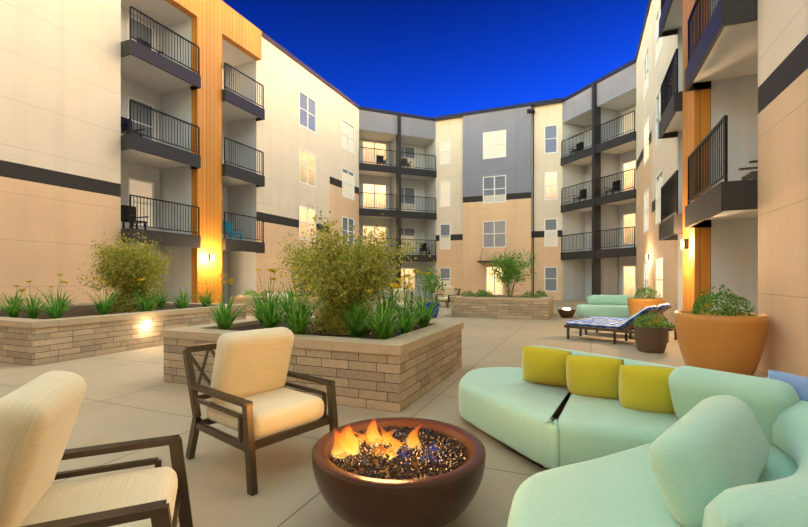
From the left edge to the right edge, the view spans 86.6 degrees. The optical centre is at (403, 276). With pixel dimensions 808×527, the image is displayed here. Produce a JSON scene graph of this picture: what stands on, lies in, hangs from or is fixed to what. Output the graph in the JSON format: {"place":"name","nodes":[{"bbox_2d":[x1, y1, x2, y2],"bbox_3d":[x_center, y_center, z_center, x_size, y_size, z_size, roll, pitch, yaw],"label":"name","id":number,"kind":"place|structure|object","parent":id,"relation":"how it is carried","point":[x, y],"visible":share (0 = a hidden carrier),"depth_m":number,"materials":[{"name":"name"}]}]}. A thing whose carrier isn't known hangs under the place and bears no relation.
{"place":"outdoors","nodes":[
{"label":"outdoors","id":0,"kind":"place"},
{"bbox_2d":[264,293,287,314],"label":"armchair cushions","id":1,"kind":"object","parent":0,"point":[278,298],"visible":0.06,"depth_m":11.62,"materials":[{"name":"beige fabric"}]},
{"bbox_2d":[0,297,767,526],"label":"pavement","id":2,"kind":"structure","parent":0,"point":[130,395],"depth_m":4.28,"materials":[{"name":"concrete"}]},
{"bbox_2d":[20,434,193,526],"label":"armchair frame","id":3,"kind":"object","parent":2,"relation":"on","point":[158,513],"visible":0.73,"depth_m":2.16,"materials":[{"name":"brown wood"}]},
{"bbox_2d":[0,371,177,526],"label":"chair cushions","id":4,"kind":"object","parent":3,"relation":"on","point":[38,415],"visible":0.96,"depth_m":1.76,"materials":[{"name":"beige fabric"}]},
{"bbox_2d":[182,343,337,495],"bbox_3d":[-1.179,1.036,3.536,1.046,0.915,0.825,0,0,39],"label":"armchair frame","id":5,"kind":"object","parent":2,"relation":"on","point":[246,443],"visible":0.77,"depth_m":3.37,"materials":[{"name":"brown wood"}]},
{"bbox_2d":[207,327,323,438],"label":"chair cushions","id":6,"kind":"object","parent":5,"relation":"on","point":[252,365],"visible":0.94,"depth_m":3.40,"materials":[{"name":"beige fabric"}]},
{"bbox_2d":[0,293,553,412],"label":"stone planters","id":7,"kind":"object","parent":2,"relation":"on","point":[397,371],"visible":0.56,"depth_m":6.52,"materials":[{"name":"beige brick"}]},
{"bbox_2d":[0,205,757,339],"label":"plants","id":8,"kind":"object","parent":7,"relation":"in","point":[139,264],"depth_m":6.44,"materials":[{"name":"green plant"}]},
{"bbox_2d":[312,417,485,526],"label":"fire bowl","id":9,"kind":"object","parent":2,"relation":"on","point":[438,500],"visible":0.81,"depth_m":2.27,"materials":[{"name":"brown concrete"}]},
{"bbox_2d":[331,419,439,461],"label":"flames","id":10,"kind":"object","parent":9,"relation":"on","point":[350,446],"visible":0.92,"depth_m":2.67,"materials":[{"name":"orange"}]},
{"bbox_2d":[331,425,466,479],"bbox_3d":[-0.032,1.077,2.684,0.851,0.066,0.840,0,0,23],"label":"fire glass","id":11,"kind":"object","parent":9,"relation":"in","point":[445,449],"visible":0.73,"depth_m":2.58,"materials":[{"name":"glass"}]},
{"bbox_2d":[390,292,412,314],"bbox_3d":[-0.086,1.036,16.446,0.825,0.915,1.046,0,0,3],"label":"chair frame","id":12,"kind":"object","parent":2,"relation":"on","point":[411,295],"visible":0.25,"depth_m":16.56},
{"bbox_2d":[393,288,409,307],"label":"armchair cushions","id":13,"kind":"object","parent":12,"relation":"on","point":[402,296],"visible":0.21,"depth_m":16.44,"materials":[{"name":"beige fabric"}]},
{"bbox_2d":[0,0,807,377],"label":"apartment building","id":14,"kind":"structure","parent":2,"relation":"on","point":[210,140],"depth_m":16.29,"materials":[{"name":"grey paint"}]},
{"bbox_2d":[426,302,439,317],"bbox_3d":[0.996,1.208,15.626,0.600,0.550,0.600,0,0,23],"label":"blue pot","id":15,"kind":"object","parent":2,"relation":"on","point":[436,310],"visible":0.42,"depth_m":15.42,"materials":[{"name":"blue ceramic"}]},
{"bbox_2d":[435,288,459,307],"bbox_3d":[2.166,1.036,21.249,0.825,0.915,1.046,0,0,43],"label":"chair frame","id":16,"kind":"object","parent":2,"relation":"on","point":[448,301],"visible":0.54,"depth_m":21.17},
{"bbox_2d":[437,286,455,300],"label":"chair cushions","id":17,"kind":"object","parent":16,"relation":"on","point":[449,290],"visible":0.69,"depth_m":21.12,"materials":[{"name":"beige fabric"}]},
{"bbox_2d":[491,436,547,469],"bbox_3d":[1.549,1.443,3.772,1.302,0.080,2.504,0,0,-34],"label":"sofa base","id":18,"kind":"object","parent":2,"relation":"on","point":[525,457],"depth_m":3.52,"materials":[{"name":"grey"}]},
{"bbox_2d":[459,367,571,468],"bbox_3d":[1.045,1.233,4.196,1.250,0.360,1.864,0,0,30],"label":"sofa seat","id":19,"kind":"object","parent":18,"relation":"on","point":[510,407],"visible":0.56,"depth_m":3.72,"materials":[{"name":"green fabric"}]},
{"bbox_2d":[542,394,678,468],"bbox_3d":[2.096,1.233,3.449,1.590,0.360,1.599,0,0,30],"label":"sofa seat","id":20,"kind":"object","parent":18,"relation":"on","point":[590,428],"visible":0.42,"depth_m":3.08,"materials":[{"name":"green fabric"}]},
{"bbox_2d":[533,345,677,367],"bbox_3d":[1.984,0.923,3.962,0.382,0.333,2.187,0,0,-33],"label":"sofa backrest","id":21,"kind":"object","parent":20,"relation":"on","point":[626,361],"visible":0.08,"depth_m":3.98,"materials":[{"name":"green fabric"}]},
{"bbox_2d":[522,346,807,526],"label":"throw pillows","id":22,"kind":"object","parent":20,"relation":"on","point":[711,444],"visible":0.96,"depth_m":2.59,"materials":[{"name":"fabric"}]},
{"bbox_2d":[557,308,575,317],"bbox_3d":[5.965,1.318,15.720,0.660,0.330,0.660,0,0,23],"label":"fire pit","id":23,"kind":"object","parent":2,"relation":"on","point":[566,313],"visible":1,"depth_m":15.52,"materials":[{"name":"brown metal"}]},
{"bbox_2d":[577,304,629,318],"bbox_3d":[7.796,1.268,15.823,2.629,0.430,1.250,0,0,23],"label":"sofa seat","id":24,"kind":"object","parent":2,"relation":"on","point":[593,310],"visible":0.48,"depth_m":15.47,"materials":[{"name":"teal fabric"}]},
{"bbox_2d":[587,295,637,304],"bbox_3d":[8.015,0.883,16.219,2.000,0.392,0.320,0,0,23],"label":"sofa backrest","id":25,"kind":"object","parent":24,"relation":"on","point":[607,299],"visible":0.67,"depth_m":16.19,"materials":[{"name":"teal fabric"}]},
{"bbox_2d":[564,309,668,343],"bbox_3d":[4.801,1.087,9.812,2.040,0.792,0.730,0,0,47],"label":"lounge chair frame","id":26,"kind":"object","parent":2,"relation":"on","point":[628,328],"visible":0.6,"depth_m":9.60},
{"bbox_2d":[566,305,657,328],"bbox_3d":[4.744,0.888,9.873,1.814,0.530,0.640,0,0,47],"label":"lounge chair cushion","id":27,"kind":"object","parent":26,"relation":"on","point":[599,324],"visible":0.69,"depth_m":9.68,"materials":[{"name":"blue fabric"}]},
{"bbox_2d":[585,306,676,342],"bbox_3d":[5.555,1.087,10.581,2.040,0.792,0.730,0,0,47],"label":"lounge chair frame","id":28,"kind":"object","parent":2,"relation":"on","point":[661,311],"visible":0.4,"depth_m":10.12,"materials":[{"name":"brown metal"}]},
{"bbox_2d":[584,303,670,321],"bbox_3d":[5.498,0.888,10.642,1.814,0.530,0.640,0,0,47],"label":"lounge chair cushion","id":29,"kind":"object","parent":28,"relation":"on","point":[659,306],"visible":0.46,"depth_m":10.66,"materials":[{"name":"fabric"}]},
{"bbox_2d":[627,297,664,323],"bbox_3d":[7.279,1.058,12.896,1.000,0.850,1.000,0,0,23],"label":"pot","id":30,"kind":"object","parent":2,"relation":"on","point":[635,305],"visible":0.46,"depth_m":12.59,"materials":[{"name":"ceramic"}]},
{"bbox_2d":[634,325,667,352],"bbox_3d":[4.931,1.233,8.566,0.600,0.500,0.600,0,0,23],"label":"pot","id":31,"kind":"object","parent":2,"relation":"on","point":[650,340],"visible":0.96,"depth_m":8.34,"materials":[{"name":"brown ceramic"}]},
{"bbox_2d":[507,443,797,526],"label":"sofa seat","id":32,"kind":"object","parent":2,"relation":"on","point":[620,489],"visible":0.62,"depth_m":2.08,"materials":[{"name":"green fabric"}]},
{"bbox_2d":[702,400,807,526],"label":"sofa","id":33,"kind":"object","parent":32,"relation":"on","point":[782,502],"visible":0.81,"depth_m":1.49,"materials":[{"name":"green fabric"}]},
{"bbox_2d":[674,310,768,375],"bbox_3d":[4.818,1.018,6.555,1.160,0.930,1.160,0,0,23],"label":"pot","id":34,"kind":"object","parent":2,"relation":"on","point":[731,344],"visible":0.85,"depth_m":6.13,"materials":[{"name":"ceramic"}]},
{"bbox_2d":[222,0,648,117],"label":"sky","id":35,"kind":"structure","parent":0,"point":[428,58],"materials":[{"name":"blue"}]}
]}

